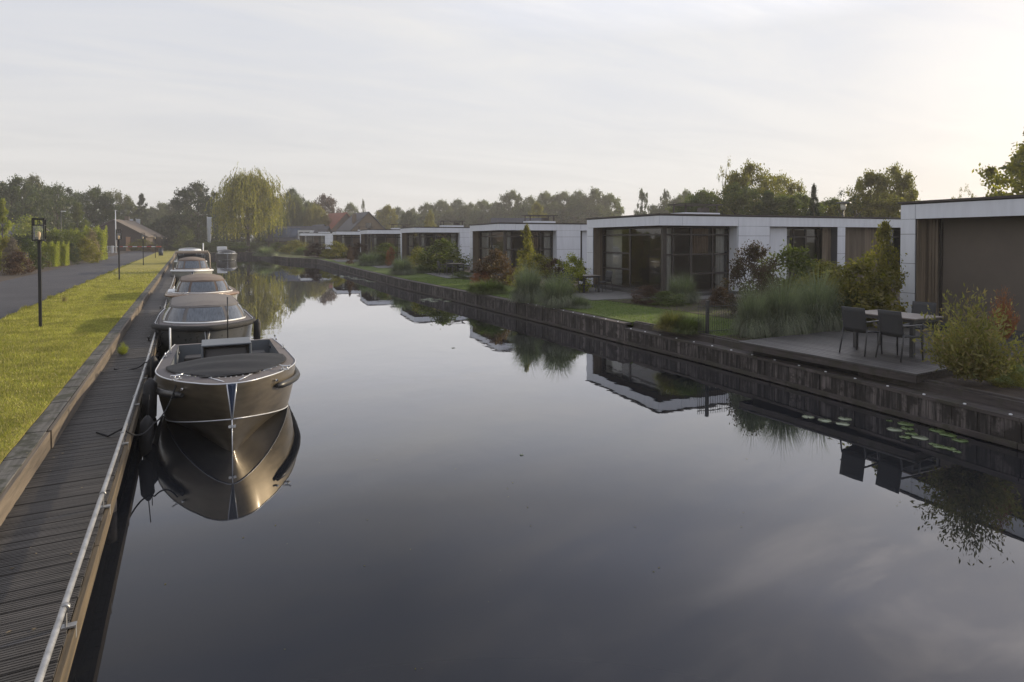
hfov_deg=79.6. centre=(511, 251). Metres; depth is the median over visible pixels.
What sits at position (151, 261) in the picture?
lawn
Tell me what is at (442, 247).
shrub
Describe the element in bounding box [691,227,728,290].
window frame
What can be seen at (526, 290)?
ornamental grass
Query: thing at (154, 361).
fender
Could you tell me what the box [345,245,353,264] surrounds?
shrub
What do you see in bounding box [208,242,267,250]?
hedge
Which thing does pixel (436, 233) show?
window frame
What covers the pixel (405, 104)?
sky
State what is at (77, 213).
conifer tree
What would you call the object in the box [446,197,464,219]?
tree
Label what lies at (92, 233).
shrub
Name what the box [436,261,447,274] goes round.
garden chair
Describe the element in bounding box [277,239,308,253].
shrub
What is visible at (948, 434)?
lily pad
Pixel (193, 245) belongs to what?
shrub
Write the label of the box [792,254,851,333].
ornamental grass
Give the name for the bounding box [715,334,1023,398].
soil strip
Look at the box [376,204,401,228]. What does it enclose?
tree
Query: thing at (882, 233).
shrub
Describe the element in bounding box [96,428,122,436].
mooring rope
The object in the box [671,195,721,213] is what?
tree
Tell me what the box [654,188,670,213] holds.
poplar tree
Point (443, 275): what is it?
terrace paving
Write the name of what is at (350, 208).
tree
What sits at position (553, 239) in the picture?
bungalow
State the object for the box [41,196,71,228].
tree
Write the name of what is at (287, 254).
ground
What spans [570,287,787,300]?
terrace paving
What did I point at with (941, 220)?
window frame
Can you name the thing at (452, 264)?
garden table
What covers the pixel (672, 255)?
window frame
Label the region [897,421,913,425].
lily pad
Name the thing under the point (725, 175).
tree
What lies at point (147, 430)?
mooring rope
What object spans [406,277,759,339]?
garden grass
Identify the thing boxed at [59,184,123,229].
tree
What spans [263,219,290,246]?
tree
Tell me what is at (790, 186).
tree
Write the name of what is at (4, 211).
conifer tree
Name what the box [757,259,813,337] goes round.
ornamental grass
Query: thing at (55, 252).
hedge
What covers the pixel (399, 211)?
tree
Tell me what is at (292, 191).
tree
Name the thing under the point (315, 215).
willow tree
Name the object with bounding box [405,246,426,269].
shrub
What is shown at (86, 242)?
shrub
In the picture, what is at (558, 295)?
ornamental grass
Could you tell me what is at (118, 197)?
tree
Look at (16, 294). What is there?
road
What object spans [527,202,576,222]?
tree
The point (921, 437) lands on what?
lily pad
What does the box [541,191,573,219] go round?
tree
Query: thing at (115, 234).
flagpole
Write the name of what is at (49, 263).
shrub
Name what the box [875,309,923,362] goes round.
garden chair
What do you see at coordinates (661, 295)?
shrub
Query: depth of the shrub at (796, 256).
19.25 m
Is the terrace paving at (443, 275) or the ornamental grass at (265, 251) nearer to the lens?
the terrace paving at (443, 275)
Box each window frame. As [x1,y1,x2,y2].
[342,235,351,252]
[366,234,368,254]
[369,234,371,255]
[373,234,384,254]
[385,234,400,259]
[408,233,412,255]
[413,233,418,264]
[421,233,435,255]
[436,233,457,264]
[480,231,490,258]
[491,231,502,265]
[506,231,524,273]
[525,231,552,262]
[603,228,629,287]
[630,227,660,291]
[666,227,690,290]
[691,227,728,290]
[787,228,818,278]
[877,229,900,283]
[939,219,942,320]
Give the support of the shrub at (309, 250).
on the garden bed
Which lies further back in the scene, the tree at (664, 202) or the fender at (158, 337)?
the tree at (664, 202)
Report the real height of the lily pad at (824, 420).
0.011 m
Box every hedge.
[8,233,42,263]
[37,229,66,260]
[41,241,60,266]
[47,227,88,259]
[56,241,69,265]
[81,225,107,259]
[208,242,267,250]
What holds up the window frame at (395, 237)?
in the bungalow at (370, 238)
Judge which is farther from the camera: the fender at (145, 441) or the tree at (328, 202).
the tree at (328, 202)
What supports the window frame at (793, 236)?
in the bungalow at (631, 252)
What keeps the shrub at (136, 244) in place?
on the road
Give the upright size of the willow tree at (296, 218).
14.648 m
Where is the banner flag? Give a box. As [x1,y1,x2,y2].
[207,217,211,250]
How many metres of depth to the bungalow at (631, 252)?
28.27 m
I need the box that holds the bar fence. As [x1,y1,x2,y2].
[697,300,737,333]
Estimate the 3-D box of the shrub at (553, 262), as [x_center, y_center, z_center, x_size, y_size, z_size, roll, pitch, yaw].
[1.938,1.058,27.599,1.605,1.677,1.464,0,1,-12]
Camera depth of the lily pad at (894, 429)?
9.64 m
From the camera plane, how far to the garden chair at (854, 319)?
11.96 m
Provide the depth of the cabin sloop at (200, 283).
24.12 m
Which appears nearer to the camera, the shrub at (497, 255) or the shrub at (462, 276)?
the shrub at (497, 255)
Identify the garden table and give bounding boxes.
[446,263,464,274]
[569,274,600,292]
[853,310,943,356]
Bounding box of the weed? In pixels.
[116,343,128,354]
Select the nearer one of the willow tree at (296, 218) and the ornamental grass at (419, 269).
the ornamental grass at (419, 269)
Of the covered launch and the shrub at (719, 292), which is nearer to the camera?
the shrub at (719, 292)
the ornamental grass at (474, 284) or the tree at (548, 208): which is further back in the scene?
the tree at (548, 208)
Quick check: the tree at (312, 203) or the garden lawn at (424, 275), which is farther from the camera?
the tree at (312, 203)
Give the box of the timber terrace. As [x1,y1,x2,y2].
[738,326,1023,382]
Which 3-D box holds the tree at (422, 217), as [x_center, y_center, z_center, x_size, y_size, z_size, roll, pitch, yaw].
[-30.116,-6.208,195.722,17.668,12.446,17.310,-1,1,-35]
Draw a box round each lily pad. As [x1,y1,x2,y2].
[818,418,831,422]
[836,422,849,425]
[838,417,851,420]
[886,427,902,431]
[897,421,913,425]
[900,426,913,429]
[905,432,917,435]
[912,435,928,439]
[929,428,944,432]
[932,444,947,448]
[939,432,956,436]
[943,446,955,450]
[952,438,968,442]
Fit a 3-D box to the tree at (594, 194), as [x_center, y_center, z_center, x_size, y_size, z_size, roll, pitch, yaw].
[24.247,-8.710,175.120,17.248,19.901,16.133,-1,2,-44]
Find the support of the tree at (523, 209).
on the ground at (287, 254)
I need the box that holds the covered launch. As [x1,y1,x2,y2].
[216,247,236,260]
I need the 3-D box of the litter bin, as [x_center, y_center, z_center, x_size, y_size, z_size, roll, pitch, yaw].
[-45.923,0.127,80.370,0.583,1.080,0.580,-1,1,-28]
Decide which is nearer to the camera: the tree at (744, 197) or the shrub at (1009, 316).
the shrub at (1009, 316)
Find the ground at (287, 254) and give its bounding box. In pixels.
[168,249,321,258]
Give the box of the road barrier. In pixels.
[107,246,160,252]
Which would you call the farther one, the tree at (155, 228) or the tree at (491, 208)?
the tree at (491, 208)
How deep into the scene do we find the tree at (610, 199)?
169.86 m
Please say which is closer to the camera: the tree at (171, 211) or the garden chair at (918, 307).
the garden chair at (918, 307)
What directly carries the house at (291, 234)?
on the ground at (287, 254)
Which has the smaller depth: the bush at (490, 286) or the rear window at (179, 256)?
the bush at (490, 286)
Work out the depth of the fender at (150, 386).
9.45 m
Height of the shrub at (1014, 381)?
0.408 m
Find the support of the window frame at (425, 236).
in the bungalow at (411, 238)
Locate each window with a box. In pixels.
[177,254,205,261]
[365,223,371,227]
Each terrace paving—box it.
[334,260,395,261]
[372,264,469,267]
[425,273,543,278]
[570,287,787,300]
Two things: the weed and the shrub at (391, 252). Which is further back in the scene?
the shrub at (391, 252)
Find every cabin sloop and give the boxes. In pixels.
[151,293,255,355]
[165,273,238,302]
[170,251,213,283]
[174,243,206,265]
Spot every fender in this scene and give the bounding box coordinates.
[138,395,153,455]
[142,359,157,418]
[146,341,157,378]
[155,329,161,348]
[253,316,260,339]
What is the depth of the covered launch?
84.19 m
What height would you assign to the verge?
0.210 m
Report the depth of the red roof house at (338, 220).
149.59 m
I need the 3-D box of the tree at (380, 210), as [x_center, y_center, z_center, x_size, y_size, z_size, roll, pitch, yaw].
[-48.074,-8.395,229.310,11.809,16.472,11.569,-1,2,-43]
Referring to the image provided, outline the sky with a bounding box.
[0,0,1023,239]
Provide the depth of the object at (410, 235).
55.38 m
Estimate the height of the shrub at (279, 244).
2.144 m
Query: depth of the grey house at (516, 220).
84.57 m
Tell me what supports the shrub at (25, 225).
on the verge
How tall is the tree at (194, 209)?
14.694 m
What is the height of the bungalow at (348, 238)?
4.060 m
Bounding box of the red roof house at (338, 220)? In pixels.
[326,212,349,230]
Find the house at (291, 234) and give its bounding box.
[265,226,331,250]
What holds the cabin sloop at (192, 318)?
on the water
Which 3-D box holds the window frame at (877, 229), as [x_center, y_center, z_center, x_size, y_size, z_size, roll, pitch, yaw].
[18.279,0.251,29.854,1.780,2.700,0.066,0,1,-21]
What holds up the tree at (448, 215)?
on the ground at (287, 254)
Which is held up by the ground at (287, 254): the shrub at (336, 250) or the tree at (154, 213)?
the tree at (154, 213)
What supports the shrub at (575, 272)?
on the garden bed
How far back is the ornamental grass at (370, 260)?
54.20 m
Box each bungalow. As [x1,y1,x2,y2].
[299,229,332,249]
[332,227,370,257]
[360,224,410,259]
[400,221,469,265]
[470,215,586,276]
[586,203,901,295]
[898,194,1023,339]
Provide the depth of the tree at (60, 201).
111.10 m
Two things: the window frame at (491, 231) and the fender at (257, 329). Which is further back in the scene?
the window frame at (491, 231)
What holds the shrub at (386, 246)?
on the garden bed
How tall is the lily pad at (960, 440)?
0.011 m
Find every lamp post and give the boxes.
[31,218,45,326]
[115,229,121,278]
[141,233,144,264]
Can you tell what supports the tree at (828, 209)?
on the ground at (287, 254)
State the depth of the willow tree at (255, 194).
115.94 m
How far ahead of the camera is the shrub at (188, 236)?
127.30 m
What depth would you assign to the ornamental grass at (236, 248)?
110.98 m
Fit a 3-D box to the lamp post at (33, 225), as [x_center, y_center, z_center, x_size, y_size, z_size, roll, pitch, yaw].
[-12.064,0.563,15.693,0.276,2.805,0.276,-1,1,-28]
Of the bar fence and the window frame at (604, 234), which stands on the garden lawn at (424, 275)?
the bar fence
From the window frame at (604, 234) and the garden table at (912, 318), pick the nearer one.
the garden table at (912, 318)
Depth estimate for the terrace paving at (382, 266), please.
52.41 m
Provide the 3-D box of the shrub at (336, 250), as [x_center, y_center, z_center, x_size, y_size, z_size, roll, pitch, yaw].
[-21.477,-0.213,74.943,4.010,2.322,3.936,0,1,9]
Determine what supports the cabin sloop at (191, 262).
on the water
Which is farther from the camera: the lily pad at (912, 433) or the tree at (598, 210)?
the tree at (598, 210)
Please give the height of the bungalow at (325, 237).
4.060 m
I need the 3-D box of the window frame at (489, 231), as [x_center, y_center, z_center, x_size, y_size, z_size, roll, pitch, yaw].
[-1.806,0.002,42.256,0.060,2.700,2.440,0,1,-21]
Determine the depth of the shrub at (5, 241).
40.87 m
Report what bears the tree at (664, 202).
on the ground at (287, 254)
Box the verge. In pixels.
[0,251,131,281]
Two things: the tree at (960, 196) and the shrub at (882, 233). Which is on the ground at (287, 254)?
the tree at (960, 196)
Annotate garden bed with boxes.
[302,255,899,325]
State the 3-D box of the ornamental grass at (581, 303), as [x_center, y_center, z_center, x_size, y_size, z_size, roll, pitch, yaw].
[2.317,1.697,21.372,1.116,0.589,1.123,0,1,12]
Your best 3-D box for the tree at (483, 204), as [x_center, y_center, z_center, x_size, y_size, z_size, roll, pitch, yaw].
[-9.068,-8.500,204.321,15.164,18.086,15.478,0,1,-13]
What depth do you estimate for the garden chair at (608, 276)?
27.45 m
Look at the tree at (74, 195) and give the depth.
149.14 m
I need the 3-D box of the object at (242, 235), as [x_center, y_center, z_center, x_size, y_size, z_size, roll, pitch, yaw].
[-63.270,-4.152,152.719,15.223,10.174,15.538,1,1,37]
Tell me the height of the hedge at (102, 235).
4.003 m
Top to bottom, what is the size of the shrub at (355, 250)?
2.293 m
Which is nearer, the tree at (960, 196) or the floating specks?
the floating specks
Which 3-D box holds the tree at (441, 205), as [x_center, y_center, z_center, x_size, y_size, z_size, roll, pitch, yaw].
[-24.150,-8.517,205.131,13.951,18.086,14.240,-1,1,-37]
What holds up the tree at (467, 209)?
on the ground at (287, 254)
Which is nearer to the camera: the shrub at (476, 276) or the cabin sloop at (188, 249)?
the shrub at (476, 276)
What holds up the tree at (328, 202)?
on the ground at (287, 254)
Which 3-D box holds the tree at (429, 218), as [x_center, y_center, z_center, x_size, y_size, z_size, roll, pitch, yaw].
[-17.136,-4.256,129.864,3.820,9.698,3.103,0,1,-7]
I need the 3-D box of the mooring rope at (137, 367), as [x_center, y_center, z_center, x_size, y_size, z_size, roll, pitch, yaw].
[-7.162,2.125,11.719,0.898,0.336,0.072,0,1,7]
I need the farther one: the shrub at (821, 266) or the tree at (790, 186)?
the tree at (790, 186)
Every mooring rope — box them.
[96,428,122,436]
[114,355,157,369]
[126,385,175,435]
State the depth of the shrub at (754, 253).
18.51 m
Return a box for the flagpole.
[115,210,116,252]
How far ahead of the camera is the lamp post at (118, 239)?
34.22 m
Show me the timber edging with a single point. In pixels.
(23, 460)
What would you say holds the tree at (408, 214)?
on the ground at (287, 254)
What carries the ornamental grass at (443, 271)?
on the garden bed
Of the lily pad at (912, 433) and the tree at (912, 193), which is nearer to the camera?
the lily pad at (912, 433)
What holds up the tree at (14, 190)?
on the verge
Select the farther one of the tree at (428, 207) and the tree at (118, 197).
the tree at (428, 207)
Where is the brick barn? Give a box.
[92,216,164,250]
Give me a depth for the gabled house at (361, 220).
126.41 m
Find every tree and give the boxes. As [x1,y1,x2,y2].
[0,173,58,230]
[0,198,13,263]
[0,236,20,273]
[7,174,55,228]
[24,181,88,251]
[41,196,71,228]
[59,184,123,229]
[66,190,98,228]
[67,202,89,248]
[92,188,136,228]
[118,202,144,224]
[133,193,151,227]
[142,201,180,242]
[145,216,187,249]
[158,202,191,246]
[159,179,230,247]
[170,211,206,246]
[192,201,215,219]
[195,210,242,242]
[205,164,295,251]
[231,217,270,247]
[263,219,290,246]
[278,187,311,225]
[282,193,305,225]
[303,200,319,211]
[303,203,331,225]
[314,193,340,215]
[339,202,359,215]
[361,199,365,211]
[373,207,391,221]
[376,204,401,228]
[389,205,406,227]
[394,212,436,227]
[399,210,415,226]
[416,201,439,226]
[421,199,456,223]
[424,210,438,226]
[432,209,458,226]
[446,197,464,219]
[456,202,487,226]
[456,209,489,226]
[474,199,492,214]
[483,202,505,217]
[484,207,514,222]
[494,190,527,217]
[509,203,537,217]
[520,194,536,206]
[525,190,563,212]
[526,201,546,217]
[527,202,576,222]
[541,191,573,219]
[549,201,589,222]
[560,189,590,214]
[574,186,620,221]
[575,203,616,222]
[595,192,624,215]
[633,188,649,214]
[643,204,655,212]
[648,199,672,213]
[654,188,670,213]
[664,194,686,212]
[665,187,721,212]
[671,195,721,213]
[677,189,691,201]
[706,182,765,214]
[716,159,730,200]
[719,158,787,214]
[745,193,829,215]
[753,170,811,210]
[755,189,782,214]
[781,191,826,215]
[806,183,820,215]
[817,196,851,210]
[824,201,864,216]
[829,190,906,216]
[830,188,863,216]
[839,168,905,216]
[869,161,919,209]
[951,184,972,198]
[972,143,1023,196]
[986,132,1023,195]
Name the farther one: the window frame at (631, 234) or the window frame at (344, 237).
the window frame at (344, 237)
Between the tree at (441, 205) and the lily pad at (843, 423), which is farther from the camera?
the tree at (441, 205)
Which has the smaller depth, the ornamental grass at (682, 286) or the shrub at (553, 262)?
the ornamental grass at (682, 286)
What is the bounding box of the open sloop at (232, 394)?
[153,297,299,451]
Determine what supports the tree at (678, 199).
on the ground at (287, 254)
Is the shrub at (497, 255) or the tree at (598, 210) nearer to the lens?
the shrub at (497, 255)
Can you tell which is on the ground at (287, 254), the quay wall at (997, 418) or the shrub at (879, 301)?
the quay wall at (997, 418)
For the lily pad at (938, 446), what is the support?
on the water
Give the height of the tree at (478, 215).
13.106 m
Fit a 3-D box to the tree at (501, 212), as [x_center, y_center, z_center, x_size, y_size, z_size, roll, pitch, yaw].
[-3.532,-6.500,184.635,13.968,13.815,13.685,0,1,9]
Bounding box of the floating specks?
[163,290,897,669]
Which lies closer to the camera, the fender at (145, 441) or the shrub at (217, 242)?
the fender at (145, 441)
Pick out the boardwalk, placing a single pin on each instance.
(57, 515)
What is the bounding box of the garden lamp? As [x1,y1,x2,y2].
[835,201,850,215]
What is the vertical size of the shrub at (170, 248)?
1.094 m
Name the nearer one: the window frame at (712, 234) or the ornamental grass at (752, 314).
the ornamental grass at (752, 314)
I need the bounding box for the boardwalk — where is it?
[0,255,176,681]
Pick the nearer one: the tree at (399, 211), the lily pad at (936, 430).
the lily pad at (936, 430)
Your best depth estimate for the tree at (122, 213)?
150.31 m
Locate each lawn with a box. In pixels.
[0,250,177,463]
[322,259,1023,387]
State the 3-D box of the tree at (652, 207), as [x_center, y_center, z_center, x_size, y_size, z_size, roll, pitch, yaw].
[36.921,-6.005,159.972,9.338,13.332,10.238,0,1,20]
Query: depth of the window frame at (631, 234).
27.57 m
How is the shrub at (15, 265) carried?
on the verge
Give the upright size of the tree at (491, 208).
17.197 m
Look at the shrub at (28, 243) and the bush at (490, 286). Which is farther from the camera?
the shrub at (28, 243)
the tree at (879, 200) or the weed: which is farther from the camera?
the tree at (879, 200)
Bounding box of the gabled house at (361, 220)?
[336,212,384,230]
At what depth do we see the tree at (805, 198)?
55.29 m
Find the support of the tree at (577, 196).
on the ground at (287, 254)
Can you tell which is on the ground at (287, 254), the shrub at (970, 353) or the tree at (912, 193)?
the tree at (912, 193)
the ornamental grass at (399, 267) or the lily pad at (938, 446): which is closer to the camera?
the lily pad at (938, 446)
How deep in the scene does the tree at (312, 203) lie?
169.34 m
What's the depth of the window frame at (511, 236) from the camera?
38.88 m
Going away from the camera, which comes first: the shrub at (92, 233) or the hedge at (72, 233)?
the shrub at (92, 233)
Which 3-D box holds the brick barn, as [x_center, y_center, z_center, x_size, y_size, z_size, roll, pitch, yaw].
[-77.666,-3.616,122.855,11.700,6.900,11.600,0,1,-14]
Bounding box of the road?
[0,251,154,318]
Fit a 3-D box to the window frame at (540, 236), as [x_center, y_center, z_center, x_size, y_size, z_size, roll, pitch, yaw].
[1.739,0.056,39.579,1.970,2.700,0.123,0,1,-21]
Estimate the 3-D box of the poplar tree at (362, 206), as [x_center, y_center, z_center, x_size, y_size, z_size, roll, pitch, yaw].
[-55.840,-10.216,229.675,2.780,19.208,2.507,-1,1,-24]
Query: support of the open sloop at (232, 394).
on the water
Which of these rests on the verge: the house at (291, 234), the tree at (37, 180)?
the tree at (37, 180)
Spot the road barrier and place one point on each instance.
(111, 249)
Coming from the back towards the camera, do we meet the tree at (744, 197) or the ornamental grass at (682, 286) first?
the tree at (744, 197)
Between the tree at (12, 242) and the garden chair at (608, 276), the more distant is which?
the tree at (12, 242)
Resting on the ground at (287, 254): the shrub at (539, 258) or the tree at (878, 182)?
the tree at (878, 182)
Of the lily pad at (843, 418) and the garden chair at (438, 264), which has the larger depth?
the garden chair at (438, 264)
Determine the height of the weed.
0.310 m
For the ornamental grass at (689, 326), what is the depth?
15.59 m
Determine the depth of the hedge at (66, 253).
52.98 m
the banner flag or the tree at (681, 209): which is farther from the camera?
the banner flag
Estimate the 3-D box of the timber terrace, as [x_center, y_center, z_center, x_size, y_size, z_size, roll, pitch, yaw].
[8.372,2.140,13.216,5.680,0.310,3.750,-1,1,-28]
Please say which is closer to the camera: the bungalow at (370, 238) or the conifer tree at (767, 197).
the conifer tree at (767, 197)
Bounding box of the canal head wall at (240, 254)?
[206,252,258,256]
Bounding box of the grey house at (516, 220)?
[491,218,540,222]
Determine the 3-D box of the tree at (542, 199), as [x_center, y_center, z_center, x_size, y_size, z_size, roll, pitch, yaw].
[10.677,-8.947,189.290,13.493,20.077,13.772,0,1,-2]
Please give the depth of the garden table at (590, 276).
27.05 m
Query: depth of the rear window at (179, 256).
43.60 m
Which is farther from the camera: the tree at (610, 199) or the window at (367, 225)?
the tree at (610, 199)
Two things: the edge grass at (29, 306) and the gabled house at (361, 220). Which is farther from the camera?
the gabled house at (361, 220)
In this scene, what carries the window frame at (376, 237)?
in the bungalow at (370, 238)
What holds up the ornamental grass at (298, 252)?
on the garden bed
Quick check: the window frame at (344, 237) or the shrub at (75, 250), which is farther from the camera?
the window frame at (344, 237)
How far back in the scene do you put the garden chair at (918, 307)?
12.91 m
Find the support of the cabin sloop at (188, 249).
on the water
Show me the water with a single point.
(519, 525)
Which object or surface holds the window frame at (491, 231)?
in the bungalow at (553, 239)
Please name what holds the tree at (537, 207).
on the ground at (287, 254)
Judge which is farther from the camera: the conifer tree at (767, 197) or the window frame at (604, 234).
the conifer tree at (767, 197)
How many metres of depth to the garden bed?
21.95 m
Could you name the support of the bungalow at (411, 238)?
on the ground at (287, 254)
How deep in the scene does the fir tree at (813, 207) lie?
51.82 m
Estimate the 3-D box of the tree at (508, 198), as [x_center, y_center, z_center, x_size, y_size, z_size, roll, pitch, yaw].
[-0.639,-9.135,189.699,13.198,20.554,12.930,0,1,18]
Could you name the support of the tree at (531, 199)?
on the ground at (287, 254)
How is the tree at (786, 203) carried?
on the ground at (287, 254)
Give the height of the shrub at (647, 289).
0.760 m
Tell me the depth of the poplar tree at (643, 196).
149.33 m
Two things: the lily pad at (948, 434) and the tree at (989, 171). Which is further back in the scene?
the tree at (989, 171)
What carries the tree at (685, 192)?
on the ground at (287, 254)
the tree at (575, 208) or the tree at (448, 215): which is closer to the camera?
the tree at (575, 208)
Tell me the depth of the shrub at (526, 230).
30.90 m
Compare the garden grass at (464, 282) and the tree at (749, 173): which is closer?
the garden grass at (464, 282)
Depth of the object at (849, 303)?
16.18 m
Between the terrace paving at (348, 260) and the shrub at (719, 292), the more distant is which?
the terrace paving at (348, 260)
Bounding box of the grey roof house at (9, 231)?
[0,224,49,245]
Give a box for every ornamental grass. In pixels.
[227,245,249,251]
[252,246,277,256]
[292,245,313,254]
[352,250,384,265]
[386,252,417,274]
[412,264,437,273]
[435,266,456,272]
[466,281,478,291]
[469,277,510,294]
[505,259,545,303]
[533,265,580,309]
[568,294,593,308]
[650,307,689,332]
[663,265,704,303]
[668,312,710,334]
[726,278,779,339]
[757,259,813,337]
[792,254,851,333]
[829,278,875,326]
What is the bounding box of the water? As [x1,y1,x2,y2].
[67,257,1023,681]
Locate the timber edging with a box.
[0,252,176,525]
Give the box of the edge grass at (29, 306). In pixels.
[0,260,137,319]
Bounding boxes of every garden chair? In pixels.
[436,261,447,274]
[595,271,612,291]
[839,306,882,356]
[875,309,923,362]
[903,301,936,335]
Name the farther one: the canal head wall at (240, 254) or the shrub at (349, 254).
the canal head wall at (240, 254)
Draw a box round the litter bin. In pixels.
[158,248,162,255]
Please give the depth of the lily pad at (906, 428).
9.70 m
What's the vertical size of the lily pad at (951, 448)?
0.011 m
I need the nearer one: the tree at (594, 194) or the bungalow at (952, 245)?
the bungalow at (952, 245)
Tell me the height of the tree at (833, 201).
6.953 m
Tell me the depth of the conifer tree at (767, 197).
53.66 m
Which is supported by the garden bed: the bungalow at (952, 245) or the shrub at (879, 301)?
the shrub at (879, 301)
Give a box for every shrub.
[0,235,34,271]
[0,248,36,275]
[9,214,47,242]
[18,238,52,269]
[31,251,53,268]
[64,242,80,264]
[70,234,107,262]
[83,227,100,261]
[123,238,159,251]
[141,244,163,252]
[162,246,179,250]
[169,224,196,248]
[180,238,210,249]
[195,240,236,251]
[267,241,291,252]
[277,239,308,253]
[302,241,324,256]
[319,248,334,258]
[320,241,349,258]
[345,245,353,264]
[349,242,369,260]
[370,242,399,263]
[385,245,394,265]
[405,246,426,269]
[411,236,473,272]
[446,271,472,278]
[469,270,489,282]
[470,245,515,284]
[504,224,541,285]
[511,250,560,289]
[537,256,566,289]
[553,252,596,292]
[627,285,660,305]
[647,291,689,306]
[704,285,735,307]
[720,239,787,317]
[731,238,836,307]
[788,259,858,296]
[816,253,911,329]
[861,219,908,326]
[912,282,1023,382]
[986,366,1023,388]
[988,285,1019,338]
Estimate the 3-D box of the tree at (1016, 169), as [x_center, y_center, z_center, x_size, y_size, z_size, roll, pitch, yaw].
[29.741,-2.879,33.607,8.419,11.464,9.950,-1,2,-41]
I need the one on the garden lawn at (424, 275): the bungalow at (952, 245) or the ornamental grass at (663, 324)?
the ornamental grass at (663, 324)
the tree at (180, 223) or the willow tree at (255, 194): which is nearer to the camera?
the willow tree at (255, 194)
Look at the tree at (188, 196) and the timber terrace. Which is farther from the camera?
the tree at (188, 196)
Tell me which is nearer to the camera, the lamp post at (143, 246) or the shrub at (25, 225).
the lamp post at (143, 246)
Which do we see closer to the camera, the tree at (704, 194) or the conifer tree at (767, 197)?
the conifer tree at (767, 197)
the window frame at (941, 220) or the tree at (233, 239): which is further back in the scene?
the tree at (233, 239)
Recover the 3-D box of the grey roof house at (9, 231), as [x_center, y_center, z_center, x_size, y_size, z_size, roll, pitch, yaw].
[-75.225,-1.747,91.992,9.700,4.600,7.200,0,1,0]
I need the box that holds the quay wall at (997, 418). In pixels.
[260,256,1023,450]

